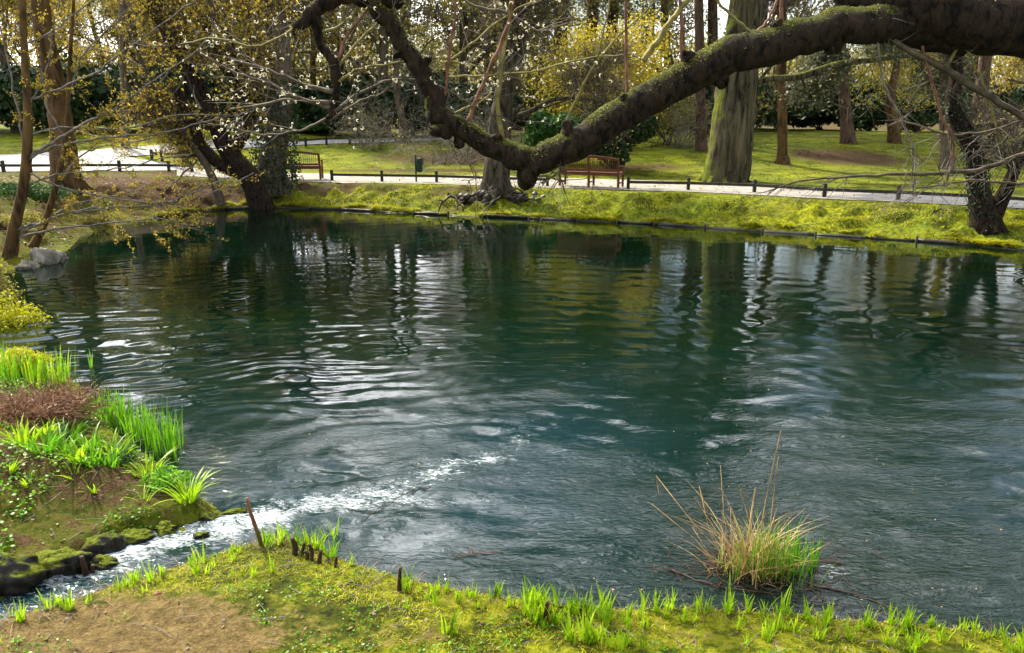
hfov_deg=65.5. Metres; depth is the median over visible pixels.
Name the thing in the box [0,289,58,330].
green shrub
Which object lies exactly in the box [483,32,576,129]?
budding shrub
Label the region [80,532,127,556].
mossy rock
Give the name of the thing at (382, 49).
leafy tree
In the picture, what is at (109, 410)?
iris clump
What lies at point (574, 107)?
evergreen shrub
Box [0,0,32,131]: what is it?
bare tree
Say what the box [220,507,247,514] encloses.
mossy rock
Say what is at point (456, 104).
evergreen shrub
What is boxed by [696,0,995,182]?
broad trunk tree
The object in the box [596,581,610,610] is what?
daffodil shoot
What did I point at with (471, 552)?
floating branch
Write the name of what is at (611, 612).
daffodil shoot
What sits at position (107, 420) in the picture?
iris clump
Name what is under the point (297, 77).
bare tree
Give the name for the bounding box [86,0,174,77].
bare tree
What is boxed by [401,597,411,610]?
daffodil shoot
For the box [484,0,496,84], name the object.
pine tree
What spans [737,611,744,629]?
grass tuft
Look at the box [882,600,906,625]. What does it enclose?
daffodil shoot
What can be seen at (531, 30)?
leafy tree
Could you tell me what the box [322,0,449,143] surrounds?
slim tree
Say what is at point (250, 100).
evergreen shrub
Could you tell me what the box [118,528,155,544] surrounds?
mossy rock
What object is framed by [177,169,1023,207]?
path
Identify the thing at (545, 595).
daffodil shoot
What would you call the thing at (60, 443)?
lily clump
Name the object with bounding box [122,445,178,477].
leafy clump
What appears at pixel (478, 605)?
daffodil shoot
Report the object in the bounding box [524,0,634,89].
leafy tree
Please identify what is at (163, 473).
creeping plant
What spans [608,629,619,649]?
daffodil shoot
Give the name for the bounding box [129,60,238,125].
evergreen shrub
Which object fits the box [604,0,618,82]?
pine tree
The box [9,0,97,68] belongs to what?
bare tree
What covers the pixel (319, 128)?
clipped hedge
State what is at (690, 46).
distant wood
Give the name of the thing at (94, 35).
leafy tree
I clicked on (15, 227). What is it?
young tree
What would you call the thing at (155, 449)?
iris clump
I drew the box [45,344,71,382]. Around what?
iris clump
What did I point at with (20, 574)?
mossy rock
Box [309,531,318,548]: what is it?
daffodil shoot
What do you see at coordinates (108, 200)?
leaf litter
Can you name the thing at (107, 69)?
evergreen shrub
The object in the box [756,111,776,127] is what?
evergreen shrub
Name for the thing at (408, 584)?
daffodil shoot
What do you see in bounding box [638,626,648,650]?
daffodil shoot
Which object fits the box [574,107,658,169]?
evergreen shrub
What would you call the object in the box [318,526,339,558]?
grass tuft
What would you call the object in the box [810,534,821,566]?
reed tuft
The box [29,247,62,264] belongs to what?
pale rock
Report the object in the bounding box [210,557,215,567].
daffodil shoot
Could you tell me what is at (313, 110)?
evergreen shrub
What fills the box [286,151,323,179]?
park bench
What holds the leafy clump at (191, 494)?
on the ground at (84, 628)
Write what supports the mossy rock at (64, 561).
on the ground at (84, 628)
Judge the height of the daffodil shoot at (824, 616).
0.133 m
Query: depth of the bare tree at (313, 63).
48.27 m
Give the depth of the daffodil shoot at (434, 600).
4.80 m
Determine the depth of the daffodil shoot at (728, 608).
4.71 m
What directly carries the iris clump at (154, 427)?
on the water
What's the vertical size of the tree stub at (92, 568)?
0.226 m
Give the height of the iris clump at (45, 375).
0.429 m
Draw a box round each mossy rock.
[0,552,47,596]
[36,547,94,578]
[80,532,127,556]
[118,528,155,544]
[153,520,177,536]
[197,511,219,521]
[220,507,247,514]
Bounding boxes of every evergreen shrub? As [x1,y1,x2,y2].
[0,53,148,132]
[0,62,83,132]
[64,62,145,129]
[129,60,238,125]
[169,74,269,126]
[234,83,317,124]
[298,73,393,135]
[348,68,455,136]
[404,81,522,136]
[467,80,569,131]
[519,109,578,146]
[530,93,588,116]
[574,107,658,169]
[659,86,713,134]
[755,80,838,130]
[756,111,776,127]
[787,103,838,129]
[818,74,925,130]
[851,82,973,131]
[931,83,1016,97]
[986,84,1023,129]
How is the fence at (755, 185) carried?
on the ground at (84, 628)
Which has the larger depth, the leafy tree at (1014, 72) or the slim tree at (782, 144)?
the leafy tree at (1014, 72)
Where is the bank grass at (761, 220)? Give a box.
[151,181,1023,245]
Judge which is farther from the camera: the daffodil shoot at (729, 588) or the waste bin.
the waste bin
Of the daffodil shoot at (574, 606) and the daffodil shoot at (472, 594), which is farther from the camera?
the daffodil shoot at (472, 594)
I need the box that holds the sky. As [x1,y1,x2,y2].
[0,0,1021,92]
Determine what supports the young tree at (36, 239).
on the ground at (84, 628)
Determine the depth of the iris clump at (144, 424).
7.38 m
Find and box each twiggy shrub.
[324,89,414,152]
[342,56,482,144]
[376,103,515,170]
[399,66,545,153]
[649,91,713,152]
[926,96,1023,163]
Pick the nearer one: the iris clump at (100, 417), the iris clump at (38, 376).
the iris clump at (100, 417)
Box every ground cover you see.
[0,370,160,552]
[0,537,1021,652]
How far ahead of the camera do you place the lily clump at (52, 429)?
6.70 m
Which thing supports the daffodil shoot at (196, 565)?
on the ground at (84, 628)
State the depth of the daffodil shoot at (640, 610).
4.66 m
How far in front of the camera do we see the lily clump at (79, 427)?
6.93 m
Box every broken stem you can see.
[290,537,297,555]
[300,542,304,556]
[304,550,309,559]
[308,543,313,560]
[317,550,322,563]
[334,556,337,567]
[397,566,401,591]
[543,601,548,621]
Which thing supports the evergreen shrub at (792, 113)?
on the ground at (84, 628)
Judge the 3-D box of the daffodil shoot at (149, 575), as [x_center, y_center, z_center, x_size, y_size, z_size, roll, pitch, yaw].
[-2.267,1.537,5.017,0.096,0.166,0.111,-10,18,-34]
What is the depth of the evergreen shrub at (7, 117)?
38.15 m
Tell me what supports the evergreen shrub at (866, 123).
on the ground at (84, 628)
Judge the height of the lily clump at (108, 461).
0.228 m
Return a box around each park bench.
[149,149,185,161]
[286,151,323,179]
[559,155,624,187]
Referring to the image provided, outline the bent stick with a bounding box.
[245,497,263,547]
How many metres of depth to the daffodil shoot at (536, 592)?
4.75 m
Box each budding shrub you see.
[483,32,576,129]
[652,94,713,145]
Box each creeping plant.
[87,440,138,464]
[140,465,193,492]
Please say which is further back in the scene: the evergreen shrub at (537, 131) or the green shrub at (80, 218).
the evergreen shrub at (537, 131)
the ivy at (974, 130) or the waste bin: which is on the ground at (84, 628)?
the waste bin
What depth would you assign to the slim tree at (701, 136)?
34.58 m
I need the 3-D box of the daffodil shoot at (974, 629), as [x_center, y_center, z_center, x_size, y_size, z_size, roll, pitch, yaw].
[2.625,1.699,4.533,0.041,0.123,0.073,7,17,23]
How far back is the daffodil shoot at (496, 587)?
4.87 m
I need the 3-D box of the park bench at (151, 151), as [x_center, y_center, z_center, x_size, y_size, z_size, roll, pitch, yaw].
[-13.491,-6.630,31.179,1.328,0.584,0.212,-1,15,-3]
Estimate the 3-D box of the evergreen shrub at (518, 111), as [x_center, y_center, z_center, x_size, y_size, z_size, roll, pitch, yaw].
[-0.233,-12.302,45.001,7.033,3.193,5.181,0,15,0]
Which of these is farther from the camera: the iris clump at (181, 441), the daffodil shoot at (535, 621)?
the iris clump at (181, 441)
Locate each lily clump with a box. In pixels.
[0,413,61,446]
[2,422,67,453]
[20,424,85,454]
[28,416,64,440]
[37,435,94,463]
[45,434,113,467]
[51,417,88,443]
[65,421,116,451]
[78,428,138,457]
[93,433,132,467]
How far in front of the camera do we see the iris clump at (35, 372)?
8.29 m
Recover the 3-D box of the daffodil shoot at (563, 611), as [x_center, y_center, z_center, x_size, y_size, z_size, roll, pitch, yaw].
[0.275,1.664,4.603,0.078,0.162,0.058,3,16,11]
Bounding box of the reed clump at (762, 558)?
[644,431,887,604]
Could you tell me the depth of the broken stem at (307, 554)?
5.30 m
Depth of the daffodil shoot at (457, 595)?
4.81 m
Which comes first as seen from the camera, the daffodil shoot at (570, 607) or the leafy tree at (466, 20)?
the daffodil shoot at (570, 607)
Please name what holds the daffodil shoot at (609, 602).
on the ground at (84, 628)
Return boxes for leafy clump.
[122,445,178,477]
[138,465,221,507]
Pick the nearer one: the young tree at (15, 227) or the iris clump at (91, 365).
the iris clump at (91, 365)
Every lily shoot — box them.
[9,458,28,473]
[15,470,33,487]
[54,461,90,479]
[75,479,99,493]
[119,486,163,501]
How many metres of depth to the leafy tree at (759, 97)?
45.20 m
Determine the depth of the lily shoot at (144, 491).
6.02 m
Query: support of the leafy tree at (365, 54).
on the ground at (84, 628)
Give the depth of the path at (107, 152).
33.21 m
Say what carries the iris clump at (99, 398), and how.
on the water
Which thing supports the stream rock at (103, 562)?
on the ground at (84, 628)
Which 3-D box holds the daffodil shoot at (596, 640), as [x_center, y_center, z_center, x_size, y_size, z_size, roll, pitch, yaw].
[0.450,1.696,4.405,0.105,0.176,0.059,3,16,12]
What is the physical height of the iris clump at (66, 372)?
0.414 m
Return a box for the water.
[0,209,1023,636]
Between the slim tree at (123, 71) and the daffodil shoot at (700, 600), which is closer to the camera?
the daffodil shoot at (700, 600)
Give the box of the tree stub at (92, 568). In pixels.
[90,564,94,572]
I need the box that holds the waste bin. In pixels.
[415,154,422,183]
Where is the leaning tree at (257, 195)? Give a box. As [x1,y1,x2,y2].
[103,0,292,209]
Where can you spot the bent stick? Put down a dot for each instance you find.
(254, 523)
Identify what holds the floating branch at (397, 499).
on the water
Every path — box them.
[46,136,443,157]
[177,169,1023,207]
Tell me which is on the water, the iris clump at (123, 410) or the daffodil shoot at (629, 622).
the iris clump at (123, 410)
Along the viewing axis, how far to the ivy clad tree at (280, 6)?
25.22 m
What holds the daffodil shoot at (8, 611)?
on the ground at (84, 628)
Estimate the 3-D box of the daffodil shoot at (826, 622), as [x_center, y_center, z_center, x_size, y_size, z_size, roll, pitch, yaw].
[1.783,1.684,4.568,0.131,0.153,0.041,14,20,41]
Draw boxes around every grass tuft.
[250,520,273,548]
[257,516,287,544]
[279,517,306,545]
[302,526,328,549]
[314,515,342,538]
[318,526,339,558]
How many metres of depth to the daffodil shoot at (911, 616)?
4.59 m
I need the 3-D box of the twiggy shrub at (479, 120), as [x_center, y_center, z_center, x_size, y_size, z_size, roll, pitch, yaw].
[-1.459,-8.915,34.962,8.540,5.274,4.738,0,15,0]
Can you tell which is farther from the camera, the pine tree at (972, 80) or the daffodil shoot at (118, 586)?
the pine tree at (972, 80)
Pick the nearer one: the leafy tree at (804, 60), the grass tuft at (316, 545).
the grass tuft at (316, 545)
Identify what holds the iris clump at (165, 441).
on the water
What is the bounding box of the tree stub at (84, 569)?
[79,555,88,576]
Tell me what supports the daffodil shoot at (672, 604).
on the ground at (84, 628)
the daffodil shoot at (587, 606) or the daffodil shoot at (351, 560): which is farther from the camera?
the daffodil shoot at (351, 560)
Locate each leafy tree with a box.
[6,0,162,127]
[104,0,302,128]
[196,0,467,135]
[205,0,321,123]
[293,3,468,83]
[371,0,597,129]
[405,0,601,102]
[410,19,451,73]
[413,2,551,89]
[423,0,642,93]
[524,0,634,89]
[579,0,728,131]
[649,0,833,132]
[789,10,831,73]
[997,56,1023,88]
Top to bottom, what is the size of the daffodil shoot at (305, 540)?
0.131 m
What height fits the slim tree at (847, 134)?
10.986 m
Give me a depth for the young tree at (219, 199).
24.19 m
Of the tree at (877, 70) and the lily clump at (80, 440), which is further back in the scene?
the tree at (877, 70)
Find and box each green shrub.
[0,180,67,196]
[0,209,41,229]
[0,257,25,305]
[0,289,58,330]
[5,188,79,200]
[70,211,127,224]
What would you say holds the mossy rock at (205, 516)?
on the ground at (84, 628)
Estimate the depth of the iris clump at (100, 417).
7.67 m
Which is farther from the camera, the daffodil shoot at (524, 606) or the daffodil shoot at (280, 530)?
the daffodil shoot at (280, 530)
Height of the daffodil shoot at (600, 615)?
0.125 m
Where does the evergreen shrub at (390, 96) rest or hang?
on the ground at (84, 628)
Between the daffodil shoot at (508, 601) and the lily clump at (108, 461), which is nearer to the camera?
the daffodil shoot at (508, 601)
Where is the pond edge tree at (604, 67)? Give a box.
[462,0,649,204]
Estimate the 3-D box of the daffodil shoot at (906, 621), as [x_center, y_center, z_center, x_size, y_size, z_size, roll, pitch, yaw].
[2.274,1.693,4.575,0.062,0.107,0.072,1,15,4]
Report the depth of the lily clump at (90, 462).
6.24 m
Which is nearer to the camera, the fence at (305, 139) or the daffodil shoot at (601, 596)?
the daffodil shoot at (601, 596)
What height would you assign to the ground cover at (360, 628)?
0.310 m
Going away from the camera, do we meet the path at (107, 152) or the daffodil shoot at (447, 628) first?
the daffodil shoot at (447, 628)
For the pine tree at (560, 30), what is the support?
on the ground at (84, 628)
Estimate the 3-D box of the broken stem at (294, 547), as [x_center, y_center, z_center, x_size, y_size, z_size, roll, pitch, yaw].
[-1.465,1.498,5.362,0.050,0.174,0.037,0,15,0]
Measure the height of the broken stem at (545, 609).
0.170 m
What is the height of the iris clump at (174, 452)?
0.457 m
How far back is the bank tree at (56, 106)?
21.91 m
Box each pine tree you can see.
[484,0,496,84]
[552,1,568,93]
[581,0,598,92]
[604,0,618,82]
[630,0,677,73]
[707,0,717,133]
[901,50,919,130]
[962,55,978,100]
[972,56,991,128]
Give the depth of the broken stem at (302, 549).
5.33 m
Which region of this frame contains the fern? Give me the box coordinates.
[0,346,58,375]
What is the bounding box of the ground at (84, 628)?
[0,118,1023,652]
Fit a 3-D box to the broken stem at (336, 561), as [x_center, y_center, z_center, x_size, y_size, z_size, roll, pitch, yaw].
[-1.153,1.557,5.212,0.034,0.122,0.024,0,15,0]
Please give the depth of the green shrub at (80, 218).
20.97 m
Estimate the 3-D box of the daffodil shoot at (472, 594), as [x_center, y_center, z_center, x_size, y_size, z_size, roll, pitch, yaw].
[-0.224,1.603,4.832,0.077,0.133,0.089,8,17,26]
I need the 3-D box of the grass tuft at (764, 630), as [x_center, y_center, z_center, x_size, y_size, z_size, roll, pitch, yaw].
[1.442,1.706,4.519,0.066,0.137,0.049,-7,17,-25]
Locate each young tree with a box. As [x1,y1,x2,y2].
[0,0,268,259]
[13,0,160,252]
[62,0,292,207]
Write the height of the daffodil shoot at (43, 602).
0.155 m
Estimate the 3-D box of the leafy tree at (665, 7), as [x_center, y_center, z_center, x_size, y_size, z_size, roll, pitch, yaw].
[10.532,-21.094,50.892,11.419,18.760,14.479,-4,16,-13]
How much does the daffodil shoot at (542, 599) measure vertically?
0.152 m
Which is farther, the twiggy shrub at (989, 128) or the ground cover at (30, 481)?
the twiggy shrub at (989, 128)
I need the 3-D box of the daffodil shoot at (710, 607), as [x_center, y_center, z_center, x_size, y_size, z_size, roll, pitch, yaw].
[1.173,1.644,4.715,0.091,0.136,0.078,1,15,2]
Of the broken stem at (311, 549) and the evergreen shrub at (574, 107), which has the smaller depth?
the broken stem at (311, 549)
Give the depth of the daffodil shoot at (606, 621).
4.57 m
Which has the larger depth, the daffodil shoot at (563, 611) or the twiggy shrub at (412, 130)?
the twiggy shrub at (412, 130)
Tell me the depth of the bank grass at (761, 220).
22.28 m
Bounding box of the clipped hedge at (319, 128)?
[258,118,354,133]
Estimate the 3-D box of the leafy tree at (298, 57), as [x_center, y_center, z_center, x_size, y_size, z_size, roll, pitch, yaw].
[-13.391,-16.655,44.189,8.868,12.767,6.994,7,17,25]
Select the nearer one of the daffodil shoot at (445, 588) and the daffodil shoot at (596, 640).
the daffodil shoot at (596, 640)
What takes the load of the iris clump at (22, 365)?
on the ground at (84, 628)
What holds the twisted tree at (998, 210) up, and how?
on the ground at (84, 628)
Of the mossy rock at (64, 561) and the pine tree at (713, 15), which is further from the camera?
the pine tree at (713, 15)
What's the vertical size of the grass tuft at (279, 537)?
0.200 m
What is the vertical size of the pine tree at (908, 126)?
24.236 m
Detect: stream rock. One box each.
[88,554,119,570]
[193,531,208,539]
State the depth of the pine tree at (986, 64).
44.00 m
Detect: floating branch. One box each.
[362,485,430,520]
[454,544,490,556]
[670,569,845,607]
[807,582,905,613]
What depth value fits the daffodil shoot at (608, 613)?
4.60 m
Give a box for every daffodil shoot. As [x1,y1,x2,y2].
[3,603,12,616]
[11,599,27,621]
[33,588,51,609]
[55,589,62,606]
[60,589,74,610]
[85,593,91,604]
[112,576,120,590]
[121,575,128,586]
[123,560,144,587]
[141,558,156,581]
[158,561,164,576]
[190,545,200,561]
[190,552,205,573]
[199,542,205,560]
[203,557,211,573]
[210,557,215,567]
[228,548,236,560]
[249,563,257,576]
[267,547,273,572]
[278,521,284,535]
[301,531,310,545]
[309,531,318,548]
[350,549,355,564]
[397,566,414,593]
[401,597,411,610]
[426,583,433,598]
[430,585,441,605]
[434,582,440,594]
[440,605,460,634]
[443,582,448,594]
[453,583,461,603]
[468,581,476,599]
[469,597,483,607]
[489,582,499,598]
[493,580,504,598]
[503,586,516,607]
[517,577,536,604]
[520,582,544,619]
[520,598,532,616]
[523,574,552,600]
[531,610,537,624]
[532,580,545,603]
[533,592,549,612]
[536,582,548,605]
[544,604,565,623]
[548,579,574,606]
[549,611,556,623]
[554,601,566,624]
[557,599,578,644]
[568,601,573,613]
[570,590,583,607]
[572,597,581,615]
[572,602,579,617]
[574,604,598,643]
[580,614,599,644]
[582,586,592,608]
[587,593,592,616]
[587,619,603,642]
[595,604,603,620]
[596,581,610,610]
[600,626,613,646]
[601,605,613,621]
[602,592,617,615]
[604,603,617,618]
[605,608,610,627]
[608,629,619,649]
[612,623,631,651]
[624,628,629,645]
[626,600,635,616]
[626,612,631,627]
[626,633,635,645]
[637,602,643,619]
[638,587,660,609]
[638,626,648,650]
[642,613,649,629]
[643,589,669,614]
[659,598,673,611]
[665,586,684,609]
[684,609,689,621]
[693,591,706,614]
[698,588,702,609]
[703,596,714,612]
[720,589,735,614]
[724,575,734,606]
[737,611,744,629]
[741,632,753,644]
[743,590,754,612]
[759,597,778,614]
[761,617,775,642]
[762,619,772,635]
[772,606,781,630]
[773,583,793,615]
[774,602,788,615]
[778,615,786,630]
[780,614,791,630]
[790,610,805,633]
[802,593,813,618]
[804,600,818,625]
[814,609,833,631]
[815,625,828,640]
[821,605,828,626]
[822,603,832,623]
[827,600,834,615]
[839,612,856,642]
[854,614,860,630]
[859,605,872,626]
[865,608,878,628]
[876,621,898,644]
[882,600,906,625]
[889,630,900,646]
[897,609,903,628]
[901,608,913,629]
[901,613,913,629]
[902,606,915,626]
[904,621,936,652]
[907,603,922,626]
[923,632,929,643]
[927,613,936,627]
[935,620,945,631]
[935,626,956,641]
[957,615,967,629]
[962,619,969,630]
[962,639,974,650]
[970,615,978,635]
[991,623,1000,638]
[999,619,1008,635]
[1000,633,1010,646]
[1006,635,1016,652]
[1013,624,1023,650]
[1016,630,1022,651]
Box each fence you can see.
[0,160,193,171]
[289,133,396,146]
[330,170,548,187]
[626,176,1023,201]
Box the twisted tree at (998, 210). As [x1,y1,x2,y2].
[920,52,1023,235]
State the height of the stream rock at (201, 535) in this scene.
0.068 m
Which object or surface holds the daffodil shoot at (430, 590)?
on the ground at (84, 628)
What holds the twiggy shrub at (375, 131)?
on the ground at (84, 628)
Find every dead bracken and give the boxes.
[0,360,107,436]
[2,363,127,424]
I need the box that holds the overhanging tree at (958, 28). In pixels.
[118,0,1023,234]
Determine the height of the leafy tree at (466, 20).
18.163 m
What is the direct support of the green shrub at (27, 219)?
on the ground at (84, 628)
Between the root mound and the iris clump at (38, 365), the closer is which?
the iris clump at (38, 365)
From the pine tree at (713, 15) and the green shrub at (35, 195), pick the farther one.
the pine tree at (713, 15)
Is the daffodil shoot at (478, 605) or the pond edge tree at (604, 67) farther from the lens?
the pond edge tree at (604, 67)
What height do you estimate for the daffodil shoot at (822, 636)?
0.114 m
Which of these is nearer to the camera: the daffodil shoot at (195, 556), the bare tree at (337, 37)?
the daffodil shoot at (195, 556)
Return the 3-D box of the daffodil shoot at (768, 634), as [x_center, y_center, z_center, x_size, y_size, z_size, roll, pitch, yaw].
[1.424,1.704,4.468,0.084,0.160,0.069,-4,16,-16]
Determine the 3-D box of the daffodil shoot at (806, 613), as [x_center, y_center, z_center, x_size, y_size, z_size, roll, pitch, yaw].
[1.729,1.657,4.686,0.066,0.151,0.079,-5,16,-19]
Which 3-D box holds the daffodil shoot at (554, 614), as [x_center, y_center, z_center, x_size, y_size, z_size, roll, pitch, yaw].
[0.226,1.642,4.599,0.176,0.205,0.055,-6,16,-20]
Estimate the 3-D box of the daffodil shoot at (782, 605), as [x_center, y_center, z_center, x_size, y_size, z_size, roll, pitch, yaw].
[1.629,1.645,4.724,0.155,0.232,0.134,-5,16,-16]
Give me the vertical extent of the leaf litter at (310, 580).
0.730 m
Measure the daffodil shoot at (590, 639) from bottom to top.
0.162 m
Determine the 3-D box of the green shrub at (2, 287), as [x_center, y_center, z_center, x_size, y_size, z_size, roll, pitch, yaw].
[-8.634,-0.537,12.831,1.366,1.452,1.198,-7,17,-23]
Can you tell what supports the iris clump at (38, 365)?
on the ground at (84, 628)
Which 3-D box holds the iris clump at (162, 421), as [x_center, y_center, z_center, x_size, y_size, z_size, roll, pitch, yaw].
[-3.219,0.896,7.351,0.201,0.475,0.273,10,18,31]
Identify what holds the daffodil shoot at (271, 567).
on the ground at (84, 628)
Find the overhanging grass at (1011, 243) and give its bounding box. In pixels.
[149,200,1023,247]
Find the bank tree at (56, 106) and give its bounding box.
[30,0,94,194]
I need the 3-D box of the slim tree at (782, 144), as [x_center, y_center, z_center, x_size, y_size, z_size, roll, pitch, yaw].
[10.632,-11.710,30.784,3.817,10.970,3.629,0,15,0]
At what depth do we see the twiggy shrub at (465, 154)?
32.19 m
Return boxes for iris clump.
[0,341,10,377]
[0,344,16,378]
[0,347,24,384]
[5,348,30,379]
[14,350,37,382]
[20,353,45,386]
[28,348,51,380]
[31,351,57,383]
[41,353,64,386]
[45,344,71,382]
[54,347,78,384]
[76,386,104,416]
[87,351,92,367]
[87,395,115,427]
[100,387,122,426]
[101,394,123,430]
[102,384,127,421]
[103,391,119,422]
[104,387,132,427]
[106,391,132,427]
[113,394,139,433]
[116,403,146,445]
[117,403,139,442]
[120,405,145,438]
[130,401,157,444]
[134,399,158,442]
[138,407,161,450]
[144,405,168,447]
[145,410,176,458]
[150,413,180,461]
[151,403,173,439]
[156,416,180,455]
[158,407,183,445]
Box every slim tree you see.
[118,0,129,148]
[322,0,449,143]
[694,0,707,150]
[763,0,818,164]
[815,0,870,144]
[885,51,904,143]
[939,54,955,169]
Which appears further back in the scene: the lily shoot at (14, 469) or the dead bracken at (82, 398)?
the dead bracken at (82, 398)
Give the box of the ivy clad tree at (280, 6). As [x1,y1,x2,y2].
[179,0,306,196]
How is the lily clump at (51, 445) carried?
on the ground at (84, 628)
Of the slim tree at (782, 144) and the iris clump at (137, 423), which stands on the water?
the iris clump at (137, 423)
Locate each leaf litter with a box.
[0,173,399,265]
[0,372,1021,652]
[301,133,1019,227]
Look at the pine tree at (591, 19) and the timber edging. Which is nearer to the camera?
the timber edging
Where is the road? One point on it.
(16, 159)
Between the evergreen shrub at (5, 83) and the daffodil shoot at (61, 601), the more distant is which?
the evergreen shrub at (5, 83)
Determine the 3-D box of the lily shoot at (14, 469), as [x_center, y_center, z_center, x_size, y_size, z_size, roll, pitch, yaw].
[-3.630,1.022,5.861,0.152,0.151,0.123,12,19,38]
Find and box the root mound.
[432,174,544,211]
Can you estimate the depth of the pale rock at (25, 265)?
15.53 m
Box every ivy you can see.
[241,75,303,196]
[936,90,999,230]
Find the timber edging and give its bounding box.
[152,206,1023,250]
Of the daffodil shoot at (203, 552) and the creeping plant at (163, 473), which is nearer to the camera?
the daffodil shoot at (203, 552)
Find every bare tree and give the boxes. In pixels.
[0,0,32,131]
[0,0,133,128]
[0,22,32,65]
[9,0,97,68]
[50,0,213,129]
[59,35,115,67]
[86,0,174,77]
[118,12,239,126]
[185,0,355,130]
[289,1,374,106]
[290,0,378,130]
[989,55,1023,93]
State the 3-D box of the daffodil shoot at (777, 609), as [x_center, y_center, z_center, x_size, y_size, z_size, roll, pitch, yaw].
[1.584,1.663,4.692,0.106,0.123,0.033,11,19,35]
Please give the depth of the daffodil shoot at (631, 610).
4.69 m
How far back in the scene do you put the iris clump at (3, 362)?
8.10 m
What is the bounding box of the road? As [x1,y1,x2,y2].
[0,152,197,170]
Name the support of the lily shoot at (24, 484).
on the ground at (84, 628)
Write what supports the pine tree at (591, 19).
on the ground at (84, 628)
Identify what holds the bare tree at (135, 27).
on the ground at (84, 628)
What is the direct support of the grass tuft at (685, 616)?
on the ground at (84, 628)
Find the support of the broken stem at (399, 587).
on the ground at (84, 628)
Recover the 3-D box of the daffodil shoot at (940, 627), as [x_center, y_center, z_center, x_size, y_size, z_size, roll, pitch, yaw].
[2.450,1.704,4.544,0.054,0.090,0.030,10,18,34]
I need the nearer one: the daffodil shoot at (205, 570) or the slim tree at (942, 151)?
the daffodil shoot at (205, 570)
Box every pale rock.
[14,260,40,269]
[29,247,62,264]
[56,250,67,259]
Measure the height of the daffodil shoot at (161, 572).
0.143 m
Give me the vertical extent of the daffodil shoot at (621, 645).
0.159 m
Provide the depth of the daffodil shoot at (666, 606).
4.75 m
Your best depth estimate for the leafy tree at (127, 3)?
40.61 m
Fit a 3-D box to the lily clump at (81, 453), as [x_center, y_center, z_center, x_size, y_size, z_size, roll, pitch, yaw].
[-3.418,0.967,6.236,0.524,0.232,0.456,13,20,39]
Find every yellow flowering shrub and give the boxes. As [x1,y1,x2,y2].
[519,0,679,117]
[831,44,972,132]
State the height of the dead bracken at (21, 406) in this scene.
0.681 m
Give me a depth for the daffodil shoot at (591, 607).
4.68 m
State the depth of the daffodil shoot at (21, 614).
4.61 m
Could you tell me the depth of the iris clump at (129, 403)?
7.76 m
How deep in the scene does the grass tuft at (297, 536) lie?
5.51 m
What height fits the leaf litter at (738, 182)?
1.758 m
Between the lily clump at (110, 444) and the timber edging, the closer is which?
the lily clump at (110, 444)
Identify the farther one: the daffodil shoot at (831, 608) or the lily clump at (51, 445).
the lily clump at (51, 445)
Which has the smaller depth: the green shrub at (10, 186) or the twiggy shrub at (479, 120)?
the green shrub at (10, 186)
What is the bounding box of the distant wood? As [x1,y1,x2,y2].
[0,1,1023,123]
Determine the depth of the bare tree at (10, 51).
49.62 m
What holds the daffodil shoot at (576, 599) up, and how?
on the ground at (84, 628)
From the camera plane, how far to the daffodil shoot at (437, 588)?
4.92 m
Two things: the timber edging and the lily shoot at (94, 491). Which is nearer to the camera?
the lily shoot at (94, 491)

